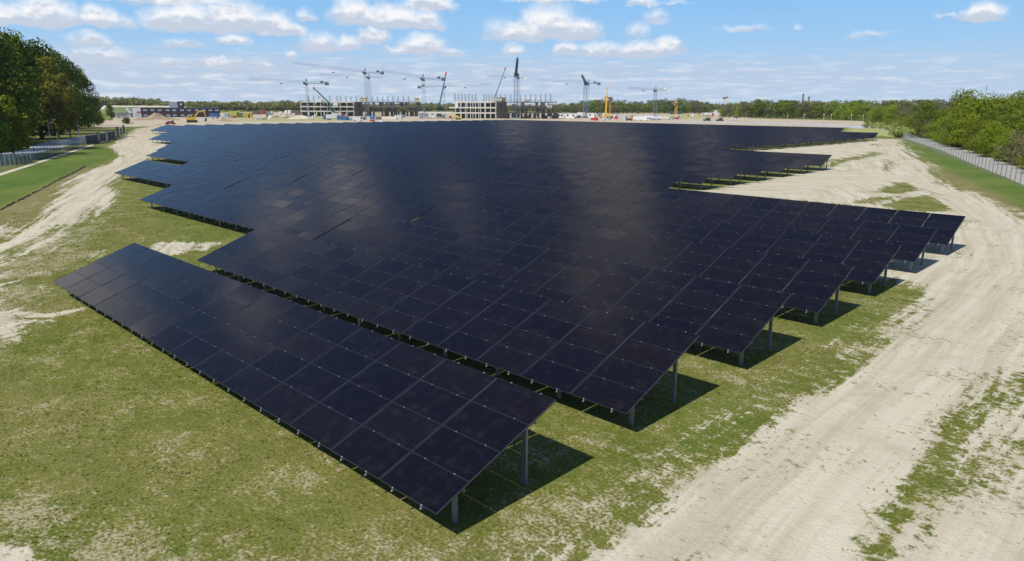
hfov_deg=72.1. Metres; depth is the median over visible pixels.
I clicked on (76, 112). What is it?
tree
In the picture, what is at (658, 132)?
solar table
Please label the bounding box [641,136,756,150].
solar table
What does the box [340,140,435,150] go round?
solar table
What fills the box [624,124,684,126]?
solar table
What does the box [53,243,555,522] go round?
solar table
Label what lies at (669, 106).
tree
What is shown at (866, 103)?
tree
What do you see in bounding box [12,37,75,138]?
tree
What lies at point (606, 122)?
solar table
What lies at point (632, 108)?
tree
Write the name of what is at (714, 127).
solar table
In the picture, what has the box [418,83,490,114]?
tower crane
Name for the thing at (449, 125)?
solar table
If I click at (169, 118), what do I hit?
earth heap
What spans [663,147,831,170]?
solar table
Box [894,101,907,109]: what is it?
tree
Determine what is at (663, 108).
tree
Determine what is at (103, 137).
screen fence
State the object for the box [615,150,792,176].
solar table
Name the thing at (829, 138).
solar table
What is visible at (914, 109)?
tree
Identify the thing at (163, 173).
solar table
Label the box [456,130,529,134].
solar table
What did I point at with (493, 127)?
solar table
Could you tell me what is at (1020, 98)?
tree
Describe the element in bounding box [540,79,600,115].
tower crane
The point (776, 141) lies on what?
solar table
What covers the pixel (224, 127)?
solar table
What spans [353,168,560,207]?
solar table
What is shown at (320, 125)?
solar table
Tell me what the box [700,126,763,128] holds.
solar table
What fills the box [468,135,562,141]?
solar table
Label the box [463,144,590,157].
solar table
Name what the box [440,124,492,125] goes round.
solar table
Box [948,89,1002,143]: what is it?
tree
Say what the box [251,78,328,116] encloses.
tower crane
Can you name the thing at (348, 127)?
solar table
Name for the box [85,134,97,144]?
screen fence
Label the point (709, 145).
solar table
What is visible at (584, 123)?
solar table
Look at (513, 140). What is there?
solar table
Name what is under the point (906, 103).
tree
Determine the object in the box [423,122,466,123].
solar table
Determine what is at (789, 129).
solar table
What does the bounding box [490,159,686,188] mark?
solar table
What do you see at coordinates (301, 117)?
earth heap
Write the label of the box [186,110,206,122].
excavator
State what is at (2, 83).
tree
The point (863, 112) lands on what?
tree
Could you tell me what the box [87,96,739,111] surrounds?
wood
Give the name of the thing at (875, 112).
tree
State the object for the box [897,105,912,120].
tree
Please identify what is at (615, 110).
tree
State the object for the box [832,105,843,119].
tree
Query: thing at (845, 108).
tree
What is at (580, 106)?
tree
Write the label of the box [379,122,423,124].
solar table
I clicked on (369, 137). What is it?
solar table
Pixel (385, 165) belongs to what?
solar table
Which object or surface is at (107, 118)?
parked van
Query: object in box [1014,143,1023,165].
tree
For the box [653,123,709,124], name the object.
solar table
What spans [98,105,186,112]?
embankment
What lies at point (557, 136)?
solar table
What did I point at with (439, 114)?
mobile crane
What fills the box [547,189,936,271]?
solar table
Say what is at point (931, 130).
tree
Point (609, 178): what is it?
solar table
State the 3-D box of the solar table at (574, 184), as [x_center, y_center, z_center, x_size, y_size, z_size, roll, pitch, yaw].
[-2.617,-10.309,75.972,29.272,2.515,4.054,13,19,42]
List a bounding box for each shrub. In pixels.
[861,121,871,127]
[876,122,885,128]
[888,129,905,137]
[904,128,917,136]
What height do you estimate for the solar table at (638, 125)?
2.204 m
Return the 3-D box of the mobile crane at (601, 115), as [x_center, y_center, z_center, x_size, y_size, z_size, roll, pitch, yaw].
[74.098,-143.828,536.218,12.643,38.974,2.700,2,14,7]
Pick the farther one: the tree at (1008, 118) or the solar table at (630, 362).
the tree at (1008, 118)
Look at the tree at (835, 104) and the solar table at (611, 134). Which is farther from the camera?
the tree at (835, 104)
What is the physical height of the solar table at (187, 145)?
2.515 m
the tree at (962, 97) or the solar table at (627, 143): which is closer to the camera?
the solar table at (627, 143)
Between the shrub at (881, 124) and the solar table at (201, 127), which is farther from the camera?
the shrub at (881, 124)
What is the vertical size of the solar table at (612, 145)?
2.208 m
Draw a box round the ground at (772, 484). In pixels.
[0,108,1023,560]
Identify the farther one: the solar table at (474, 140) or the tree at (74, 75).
the tree at (74, 75)
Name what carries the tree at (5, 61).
on the ground at (772, 484)
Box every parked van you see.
[103,116,112,119]
[352,117,362,120]
[395,115,403,118]
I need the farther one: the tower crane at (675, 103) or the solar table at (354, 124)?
the tower crane at (675, 103)
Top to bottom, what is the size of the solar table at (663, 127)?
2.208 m
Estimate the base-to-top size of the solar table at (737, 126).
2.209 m
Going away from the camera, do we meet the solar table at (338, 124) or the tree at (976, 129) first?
the tree at (976, 129)
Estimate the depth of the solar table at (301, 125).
249.57 m
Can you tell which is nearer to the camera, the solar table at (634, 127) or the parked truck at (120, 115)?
the solar table at (634, 127)
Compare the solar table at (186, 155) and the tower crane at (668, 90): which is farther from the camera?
the tower crane at (668, 90)
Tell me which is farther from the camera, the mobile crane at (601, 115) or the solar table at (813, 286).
the mobile crane at (601, 115)
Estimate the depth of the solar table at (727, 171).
92.43 m
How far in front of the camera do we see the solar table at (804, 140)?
173.70 m
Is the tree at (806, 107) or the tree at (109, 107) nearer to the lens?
the tree at (109, 107)
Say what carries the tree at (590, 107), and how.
on the ground at (772, 484)
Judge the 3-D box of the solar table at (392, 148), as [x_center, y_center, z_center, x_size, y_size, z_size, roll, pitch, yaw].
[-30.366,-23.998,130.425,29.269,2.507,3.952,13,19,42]
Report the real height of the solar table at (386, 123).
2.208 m
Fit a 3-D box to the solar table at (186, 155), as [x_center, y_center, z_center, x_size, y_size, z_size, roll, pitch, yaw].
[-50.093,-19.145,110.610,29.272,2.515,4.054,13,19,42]
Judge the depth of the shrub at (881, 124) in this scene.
306.39 m
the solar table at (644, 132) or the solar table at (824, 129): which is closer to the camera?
the solar table at (644, 132)
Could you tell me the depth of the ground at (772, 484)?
20.85 m
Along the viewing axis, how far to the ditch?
76.71 m
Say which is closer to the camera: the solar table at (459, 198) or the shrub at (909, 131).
the solar table at (459, 198)
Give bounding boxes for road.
[0,134,93,162]
[675,121,866,128]
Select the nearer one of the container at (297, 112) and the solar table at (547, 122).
the solar table at (547, 122)
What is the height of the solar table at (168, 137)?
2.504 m
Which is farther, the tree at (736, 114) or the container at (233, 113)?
the tree at (736, 114)
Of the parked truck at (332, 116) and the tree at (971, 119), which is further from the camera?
the parked truck at (332, 116)
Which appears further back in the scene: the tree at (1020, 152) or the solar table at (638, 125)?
the solar table at (638, 125)
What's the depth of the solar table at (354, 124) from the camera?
263.94 m
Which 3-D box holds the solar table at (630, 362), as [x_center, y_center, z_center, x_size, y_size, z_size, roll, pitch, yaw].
[-5.904,0.811,31.314,29.271,2.515,4.054,13,19,42]
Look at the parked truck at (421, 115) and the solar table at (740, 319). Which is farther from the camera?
the parked truck at (421, 115)
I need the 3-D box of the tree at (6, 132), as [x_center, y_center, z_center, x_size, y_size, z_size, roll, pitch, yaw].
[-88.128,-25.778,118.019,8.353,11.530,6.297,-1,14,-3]
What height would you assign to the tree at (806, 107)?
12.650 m
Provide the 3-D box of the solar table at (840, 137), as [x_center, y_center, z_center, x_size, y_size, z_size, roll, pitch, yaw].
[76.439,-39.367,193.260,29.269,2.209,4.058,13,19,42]
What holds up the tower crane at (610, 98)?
on the ground at (772, 484)
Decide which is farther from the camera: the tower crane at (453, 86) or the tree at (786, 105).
the tower crane at (453, 86)
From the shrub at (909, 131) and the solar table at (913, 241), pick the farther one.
the shrub at (909, 131)
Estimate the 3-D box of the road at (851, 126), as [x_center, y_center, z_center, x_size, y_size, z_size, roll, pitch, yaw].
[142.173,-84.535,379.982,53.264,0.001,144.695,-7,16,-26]
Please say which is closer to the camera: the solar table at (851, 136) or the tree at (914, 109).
the solar table at (851, 136)
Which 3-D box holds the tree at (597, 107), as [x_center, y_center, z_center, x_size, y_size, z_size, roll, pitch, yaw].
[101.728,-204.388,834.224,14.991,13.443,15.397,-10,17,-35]
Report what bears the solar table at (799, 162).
on the ground at (772, 484)
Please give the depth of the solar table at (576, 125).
262.45 m
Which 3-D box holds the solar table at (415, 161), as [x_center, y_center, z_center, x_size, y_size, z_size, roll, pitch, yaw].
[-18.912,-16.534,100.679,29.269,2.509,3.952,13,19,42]
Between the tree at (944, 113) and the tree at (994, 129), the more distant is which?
the tree at (944, 113)
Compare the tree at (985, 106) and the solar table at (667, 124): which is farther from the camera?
the solar table at (667, 124)
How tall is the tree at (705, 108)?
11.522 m
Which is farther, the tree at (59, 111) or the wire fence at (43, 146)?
the tree at (59, 111)
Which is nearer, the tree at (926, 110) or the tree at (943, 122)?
the tree at (943, 122)
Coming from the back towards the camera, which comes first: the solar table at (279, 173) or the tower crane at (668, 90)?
the tower crane at (668, 90)
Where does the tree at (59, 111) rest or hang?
on the ground at (772, 484)
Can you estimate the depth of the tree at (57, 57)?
212.91 m
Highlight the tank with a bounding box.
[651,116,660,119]
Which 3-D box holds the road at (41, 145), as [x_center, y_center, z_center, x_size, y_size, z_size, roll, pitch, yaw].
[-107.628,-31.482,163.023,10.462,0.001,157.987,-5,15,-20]
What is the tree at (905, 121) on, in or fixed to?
on the ground at (772, 484)
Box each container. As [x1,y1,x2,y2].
[209,113,219,116]
[229,111,239,117]
[243,113,250,117]
[251,111,260,114]
[292,110,300,114]
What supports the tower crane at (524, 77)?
on the ground at (772, 484)
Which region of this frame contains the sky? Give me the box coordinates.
[0,0,1023,108]
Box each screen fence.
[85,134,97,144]
[100,133,105,141]
[107,131,115,139]
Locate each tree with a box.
[0,27,47,139]
[0,31,40,139]
[0,67,10,121]
[0,95,36,157]
[0,120,14,153]
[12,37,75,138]
[31,49,82,133]
[33,56,73,139]
[55,52,98,130]
[57,72,80,136]
[73,70,105,127]
[89,96,105,125]
[105,103,116,118]
[557,105,564,112]
[576,103,585,111]
[587,101,595,113]
[592,102,602,112]
[597,100,604,111]
[610,104,618,113]
[615,101,624,113]
[622,105,629,113]
[629,104,635,112]
[634,105,642,113]
[640,104,647,113]
[645,103,653,113]
[653,105,660,113]
[660,105,666,112]
[664,101,674,113]
[673,100,684,112]
[684,105,692,112]
[691,101,698,113]
[702,104,708,113]
[719,109,727,116]
[724,105,733,116]
[732,107,742,117]
[738,102,753,117]
[746,106,760,117]
[753,102,766,117]
[755,101,770,116]
[764,104,773,117]
[770,103,784,117]
[777,100,787,115]
[779,102,792,117]
[785,106,796,117]
[786,100,798,116]
[794,104,804,117]
[800,102,813,118]
[808,105,820,118]
[811,103,828,118]
[823,105,834,118]
[832,100,842,116]
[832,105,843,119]
[838,103,853,119]
[847,101,865,119]
[849,100,863,118]
[857,106,872,120]
[858,101,873,117]
[865,107,877,123]
[866,106,883,123]
[877,106,887,121]
[878,101,890,105]
[882,104,897,121]
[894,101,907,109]
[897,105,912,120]
[900,118,911,125]
[901,102,911,111]
[904,118,914,128]
[908,99,943,137]
[909,105,919,112]
[918,117,936,137]
[922,118,944,138]
[928,116,950,142]
[932,108,949,128]
[935,119,962,146]
[936,99,944,108]
[938,89,980,146]
[941,102,950,111]
[944,113,983,149]
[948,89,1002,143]
[960,119,992,153]
[973,120,1016,156]
[979,103,1010,147]
[982,93,1018,125]
[987,110,1023,149]
[989,130,1023,164]
[990,129,1019,161]
[994,99,1023,139]
[1007,134,1023,168]
[1008,91,1023,120]
[1011,102,1023,123]
[1012,119,1023,159]
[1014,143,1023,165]
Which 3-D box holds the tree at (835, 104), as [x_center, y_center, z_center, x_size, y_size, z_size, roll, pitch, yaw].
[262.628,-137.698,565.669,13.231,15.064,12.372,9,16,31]
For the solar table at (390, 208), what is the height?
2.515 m
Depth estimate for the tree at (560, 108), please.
822.73 m
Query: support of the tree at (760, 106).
on the ground at (772, 484)
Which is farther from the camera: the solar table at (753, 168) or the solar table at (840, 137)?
the solar table at (840, 137)
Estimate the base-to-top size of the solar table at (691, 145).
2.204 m
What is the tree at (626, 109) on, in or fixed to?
on the ground at (772, 484)
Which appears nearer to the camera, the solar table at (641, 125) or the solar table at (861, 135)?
the solar table at (861, 135)
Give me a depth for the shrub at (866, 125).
320.37 m
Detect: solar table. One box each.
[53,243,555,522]
[115,160,250,188]
[140,181,357,239]
[146,146,246,163]
[148,133,214,143]
[150,126,198,133]
[157,142,207,149]
[164,125,181,126]
[165,138,246,146]
[182,126,220,129]
[182,157,312,181]
[198,227,699,425]
[202,125,244,128]
[224,125,264,127]
[226,176,437,222]
[243,125,283,127]
[262,124,304,126]
[280,124,322,126]
[282,153,414,170]
[294,172,504,209]
[298,124,341,126]
[305,126,355,129]
[310,141,404,152]
[315,214,790,364]
[316,123,359,125]
[323,126,373,128]
[324,134,398,139]
[325,151,458,166]
[332,123,375,125]
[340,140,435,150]
[348,123,391,125]
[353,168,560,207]
[364,123,408,124]
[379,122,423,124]
[393,122,431,123]
[405,164,608,197]
[407,122,453,123]
[409,124,461,126]
[410,204,854,323]
[422,137,516,143]
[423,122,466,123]
[424,124,476,126]
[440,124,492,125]
[446,136,539,143]
[450,161,650,191]
[454,123,505,125]
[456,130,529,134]
[459,121,505,122]
[462,126,523,129]
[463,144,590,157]
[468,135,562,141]
[473,130,548,133]
[485,196,901,293]
[489,143,616,153]
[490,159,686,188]
[499,123,545,124]
[510,134,601,139]
[516,142,641,152]
[517,121,566,122]
[526,156,718,189]
[539,141,662,150]
[544,123,600,124]
[547,124,607,126]
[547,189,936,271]
[558,124,614,125]
[559,154,745,184]
[561,140,684,148]
[564,123,612,124]
[566,132,656,136]
[577,122,626,123]
[583,131,672,136]
[583,139,702,147]
[587,122,642,123]
[589,152,770,180]
[596,126,667,128]
[598,131,687,134]
[598,183,965,253]
[602,138,719,148]
[608,126,679,128]
[613,124,677,126]
[614,130,702,134]
[615,125,667,126]
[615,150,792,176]
[622,137,739,149]
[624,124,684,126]
[628,126,687,128]
[640,148,813,173]
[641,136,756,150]
[646,124,697,125]
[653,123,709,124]
[657,135,771,149]
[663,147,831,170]
[669,126,745,128]
[673,135,785,148]
[679,126,754,128]
[681,128,765,131]
[689,134,799,147]
[699,125,773,127]
[699,128,776,130]
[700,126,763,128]
[704,133,812,145]
[708,125,770,126]
[717,133,825,144]
[730,125,790,126]
[731,132,837,143]
[744,131,847,142]
[747,128,802,130]
[755,131,858,142]
[756,128,812,130]
[767,130,868,140]
[774,127,827,130]
[777,130,877,140]
[778,128,820,130]
[788,127,836,131]
[791,126,843,131]
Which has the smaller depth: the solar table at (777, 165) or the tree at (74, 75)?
the solar table at (777, 165)
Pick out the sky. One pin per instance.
(709, 51)
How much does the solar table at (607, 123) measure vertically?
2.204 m
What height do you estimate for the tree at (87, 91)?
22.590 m
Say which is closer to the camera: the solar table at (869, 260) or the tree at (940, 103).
the solar table at (869, 260)
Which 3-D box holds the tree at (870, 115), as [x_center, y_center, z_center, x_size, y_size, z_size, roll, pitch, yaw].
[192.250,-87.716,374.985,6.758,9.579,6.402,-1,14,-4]
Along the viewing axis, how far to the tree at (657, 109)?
852.12 m
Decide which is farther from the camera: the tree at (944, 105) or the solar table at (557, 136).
the tree at (944, 105)
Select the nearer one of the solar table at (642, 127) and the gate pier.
the gate pier
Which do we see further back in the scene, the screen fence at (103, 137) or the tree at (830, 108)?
the tree at (830, 108)
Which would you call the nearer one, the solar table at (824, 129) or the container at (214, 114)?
the solar table at (824, 129)
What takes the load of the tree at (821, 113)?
on the ground at (772, 484)
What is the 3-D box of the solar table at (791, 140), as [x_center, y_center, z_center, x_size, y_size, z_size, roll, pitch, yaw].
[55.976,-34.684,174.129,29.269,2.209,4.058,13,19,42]
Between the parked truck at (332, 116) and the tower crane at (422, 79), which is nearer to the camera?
the parked truck at (332, 116)
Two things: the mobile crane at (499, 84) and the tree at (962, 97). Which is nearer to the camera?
the tree at (962, 97)
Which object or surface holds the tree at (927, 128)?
on the ground at (772, 484)
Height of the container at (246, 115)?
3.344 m
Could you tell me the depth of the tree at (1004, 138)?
123.21 m
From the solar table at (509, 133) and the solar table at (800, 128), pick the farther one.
the solar table at (800, 128)
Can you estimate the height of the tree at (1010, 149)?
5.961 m
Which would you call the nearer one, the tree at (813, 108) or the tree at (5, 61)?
the tree at (5, 61)
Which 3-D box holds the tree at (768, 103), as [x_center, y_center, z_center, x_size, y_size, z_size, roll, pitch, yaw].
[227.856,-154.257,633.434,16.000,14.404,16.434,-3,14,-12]
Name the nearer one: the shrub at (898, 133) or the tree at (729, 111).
the shrub at (898, 133)
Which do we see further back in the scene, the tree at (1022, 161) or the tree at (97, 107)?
the tree at (97, 107)
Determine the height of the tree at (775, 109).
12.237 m
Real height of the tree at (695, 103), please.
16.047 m
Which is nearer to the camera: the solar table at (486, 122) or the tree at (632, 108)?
the solar table at (486, 122)
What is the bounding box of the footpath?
[0,144,93,175]
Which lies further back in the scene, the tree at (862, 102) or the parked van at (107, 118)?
the tree at (862, 102)
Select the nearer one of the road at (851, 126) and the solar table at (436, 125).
the solar table at (436, 125)
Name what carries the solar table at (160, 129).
on the ground at (772, 484)
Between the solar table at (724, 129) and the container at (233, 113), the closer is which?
the solar table at (724, 129)
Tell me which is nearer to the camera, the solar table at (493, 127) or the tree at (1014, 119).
the tree at (1014, 119)
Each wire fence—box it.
[0,137,85,169]
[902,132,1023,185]
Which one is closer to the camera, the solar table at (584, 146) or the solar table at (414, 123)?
the solar table at (584, 146)
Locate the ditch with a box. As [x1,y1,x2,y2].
[0,166,86,210]
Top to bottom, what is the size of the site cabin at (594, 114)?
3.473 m
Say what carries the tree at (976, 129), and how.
on the ground at (772, 484)
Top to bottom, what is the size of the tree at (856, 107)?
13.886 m
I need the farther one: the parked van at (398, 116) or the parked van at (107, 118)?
the parked van at (398, 116)
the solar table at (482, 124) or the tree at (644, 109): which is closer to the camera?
the solar table at (482, 124)
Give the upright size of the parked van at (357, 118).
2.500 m
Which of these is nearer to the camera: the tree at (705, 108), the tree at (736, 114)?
the tree at (736, 114)
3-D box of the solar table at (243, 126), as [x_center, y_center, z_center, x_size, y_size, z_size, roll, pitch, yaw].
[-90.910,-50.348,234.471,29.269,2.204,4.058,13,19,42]
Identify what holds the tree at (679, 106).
on the ground at (772, 484)
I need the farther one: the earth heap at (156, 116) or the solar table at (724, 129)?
the earth heap at (156, 116)
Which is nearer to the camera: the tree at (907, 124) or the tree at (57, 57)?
the tree at (57, 57)
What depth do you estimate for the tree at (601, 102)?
966.43 m
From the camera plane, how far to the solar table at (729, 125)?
263.51 m
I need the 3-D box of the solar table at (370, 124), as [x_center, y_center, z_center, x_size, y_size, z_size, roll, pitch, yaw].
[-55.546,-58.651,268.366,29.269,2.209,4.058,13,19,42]
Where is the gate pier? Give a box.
[96,132,100,142]
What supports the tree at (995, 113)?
on the ground at (772, 484)
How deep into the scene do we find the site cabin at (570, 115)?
535.81 m
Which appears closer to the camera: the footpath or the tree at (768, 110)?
the footpath
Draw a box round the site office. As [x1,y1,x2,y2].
[132,101,219,116]
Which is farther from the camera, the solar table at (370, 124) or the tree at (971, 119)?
the solar table at (370, 124)
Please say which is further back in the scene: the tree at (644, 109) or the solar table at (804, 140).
the tree at (644, 109)
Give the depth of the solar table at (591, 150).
125.09 m
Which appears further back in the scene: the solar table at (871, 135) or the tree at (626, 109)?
the tree at (626, 109)
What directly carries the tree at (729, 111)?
on the ground at (772, 484)
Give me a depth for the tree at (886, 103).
554.32 m
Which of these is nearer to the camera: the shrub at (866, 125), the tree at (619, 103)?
the shrub at (866, 125)
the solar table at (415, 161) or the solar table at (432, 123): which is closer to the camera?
the solar table at (415, 161)
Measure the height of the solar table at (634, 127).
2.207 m
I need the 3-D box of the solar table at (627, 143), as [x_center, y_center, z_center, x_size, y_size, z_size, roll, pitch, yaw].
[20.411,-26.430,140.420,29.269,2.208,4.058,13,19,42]
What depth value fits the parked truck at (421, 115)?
499.94 m
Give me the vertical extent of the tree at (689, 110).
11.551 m
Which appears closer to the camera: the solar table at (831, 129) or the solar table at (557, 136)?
the solar table at (557, 136)
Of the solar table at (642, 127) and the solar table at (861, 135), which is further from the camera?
the solar table at (642, 127)
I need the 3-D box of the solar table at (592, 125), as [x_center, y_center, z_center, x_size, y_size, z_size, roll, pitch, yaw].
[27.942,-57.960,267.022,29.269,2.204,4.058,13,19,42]
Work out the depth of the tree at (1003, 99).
162.61 m
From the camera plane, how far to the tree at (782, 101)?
616.09 m
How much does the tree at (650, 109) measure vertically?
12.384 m
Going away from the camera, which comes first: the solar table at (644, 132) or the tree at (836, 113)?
the solar table at (644, 132)
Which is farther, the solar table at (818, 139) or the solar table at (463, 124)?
the solar table at (463, 124)
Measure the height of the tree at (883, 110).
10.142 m
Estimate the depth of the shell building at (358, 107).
575.34 m
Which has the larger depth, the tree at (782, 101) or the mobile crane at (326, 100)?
the tree at (782, 101)
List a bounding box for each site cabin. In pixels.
[565,113,576,117]
[587,113,607,117]
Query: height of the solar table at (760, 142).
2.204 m
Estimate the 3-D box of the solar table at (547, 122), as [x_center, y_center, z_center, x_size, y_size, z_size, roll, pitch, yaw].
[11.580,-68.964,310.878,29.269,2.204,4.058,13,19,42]
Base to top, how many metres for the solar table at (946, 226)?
2.515 m
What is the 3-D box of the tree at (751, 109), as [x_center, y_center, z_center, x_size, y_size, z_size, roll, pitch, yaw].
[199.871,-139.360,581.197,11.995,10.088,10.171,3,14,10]
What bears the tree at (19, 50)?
on the ground at (772, 484)
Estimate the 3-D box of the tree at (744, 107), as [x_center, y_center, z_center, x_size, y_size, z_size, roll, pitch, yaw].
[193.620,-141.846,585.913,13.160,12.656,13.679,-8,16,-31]
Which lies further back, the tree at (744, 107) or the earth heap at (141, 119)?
the tree at (744, 107)
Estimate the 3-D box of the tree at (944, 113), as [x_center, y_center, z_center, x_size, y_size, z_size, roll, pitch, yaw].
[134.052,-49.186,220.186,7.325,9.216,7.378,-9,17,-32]
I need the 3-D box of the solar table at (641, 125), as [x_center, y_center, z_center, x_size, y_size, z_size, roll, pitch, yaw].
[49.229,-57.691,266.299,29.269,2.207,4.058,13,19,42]
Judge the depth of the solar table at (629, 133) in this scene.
188.79 m
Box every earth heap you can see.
[130,118,151,119]
[146,113,166,118]
[162,117,178,119]
[287,115,315,118]
[382,116,394,118]
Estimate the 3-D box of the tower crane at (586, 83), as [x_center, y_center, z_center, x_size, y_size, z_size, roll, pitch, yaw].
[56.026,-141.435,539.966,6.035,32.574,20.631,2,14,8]
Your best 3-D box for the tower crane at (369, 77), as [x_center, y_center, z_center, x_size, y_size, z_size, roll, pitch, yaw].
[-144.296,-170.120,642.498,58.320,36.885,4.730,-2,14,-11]
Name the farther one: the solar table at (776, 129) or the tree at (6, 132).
the solar table at (776, 129)
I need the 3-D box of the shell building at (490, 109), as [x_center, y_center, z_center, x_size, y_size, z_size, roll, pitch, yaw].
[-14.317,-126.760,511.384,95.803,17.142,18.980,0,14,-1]
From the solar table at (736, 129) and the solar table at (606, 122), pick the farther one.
the solar table at (606, 122)
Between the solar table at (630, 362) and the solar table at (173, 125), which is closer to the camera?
the solar table at (630, 362)
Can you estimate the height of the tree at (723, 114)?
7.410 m
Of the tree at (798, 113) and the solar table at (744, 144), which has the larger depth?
the tree at (798, 113)
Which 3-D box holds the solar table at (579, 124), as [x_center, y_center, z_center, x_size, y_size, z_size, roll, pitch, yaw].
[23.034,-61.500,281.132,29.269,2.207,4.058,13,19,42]
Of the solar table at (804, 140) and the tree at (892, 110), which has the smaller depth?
the solar table at (804, 140)
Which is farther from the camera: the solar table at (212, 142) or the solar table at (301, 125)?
the solar table at (301, 125)
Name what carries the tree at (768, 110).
on the ground at (772, 484)
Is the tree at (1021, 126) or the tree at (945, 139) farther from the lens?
the tree at (945, 139)
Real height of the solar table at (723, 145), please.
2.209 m
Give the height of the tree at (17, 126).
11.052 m
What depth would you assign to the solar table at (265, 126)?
239.19 m
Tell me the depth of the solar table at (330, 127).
224.64 m
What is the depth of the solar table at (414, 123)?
282.56 m
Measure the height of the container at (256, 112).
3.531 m
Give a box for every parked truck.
[116,113,130,117]
[326,114,339,119]
[419,113,430,117]
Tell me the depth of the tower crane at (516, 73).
500.42 m
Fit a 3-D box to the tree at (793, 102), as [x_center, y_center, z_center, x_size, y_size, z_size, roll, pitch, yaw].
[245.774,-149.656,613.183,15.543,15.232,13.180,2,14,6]
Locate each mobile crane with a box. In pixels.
[313,87,334,113]
[431,72,446,116]
[494,67,505,114]
[600,65,618,117]
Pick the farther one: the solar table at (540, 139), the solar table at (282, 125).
the solar table at (282, 125)
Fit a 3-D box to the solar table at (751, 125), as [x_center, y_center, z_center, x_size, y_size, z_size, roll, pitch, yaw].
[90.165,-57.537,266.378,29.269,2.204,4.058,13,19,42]
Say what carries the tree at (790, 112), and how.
on the ground at (772, 484)
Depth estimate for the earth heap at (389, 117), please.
475.00 m
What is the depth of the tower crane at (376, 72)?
556.36 m
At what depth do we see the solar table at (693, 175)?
87.48 m
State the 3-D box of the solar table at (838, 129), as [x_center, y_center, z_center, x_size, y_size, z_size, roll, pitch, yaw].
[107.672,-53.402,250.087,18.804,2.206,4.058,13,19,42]
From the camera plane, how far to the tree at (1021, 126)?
127.68 m
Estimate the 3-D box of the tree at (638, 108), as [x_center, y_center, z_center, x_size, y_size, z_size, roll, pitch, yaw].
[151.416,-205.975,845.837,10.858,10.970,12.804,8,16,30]
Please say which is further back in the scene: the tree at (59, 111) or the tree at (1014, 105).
the tree at (59, 111)
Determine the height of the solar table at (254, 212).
2.515 m
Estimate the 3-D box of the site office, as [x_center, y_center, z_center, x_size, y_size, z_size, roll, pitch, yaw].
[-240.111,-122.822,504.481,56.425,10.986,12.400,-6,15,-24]
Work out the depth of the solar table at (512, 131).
198.95 m
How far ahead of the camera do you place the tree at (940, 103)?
625.34 m
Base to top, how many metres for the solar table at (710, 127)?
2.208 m
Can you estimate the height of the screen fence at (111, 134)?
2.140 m
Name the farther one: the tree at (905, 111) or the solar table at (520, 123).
the tree at (905, 111)
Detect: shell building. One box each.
[300,95,420,115]
[425,94,558,118]
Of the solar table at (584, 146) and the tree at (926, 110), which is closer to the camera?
the solar table at (584, 146)
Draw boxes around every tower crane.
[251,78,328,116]
[295,62,383,116]
[321,74,385,114]
[381,69,444,117]
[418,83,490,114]
[488,75,526,111]
[511,57,519,118]
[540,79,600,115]
[581,74,588,117]
[601,96,612,115]
[629,87,670,116]
[671,100,677,116]

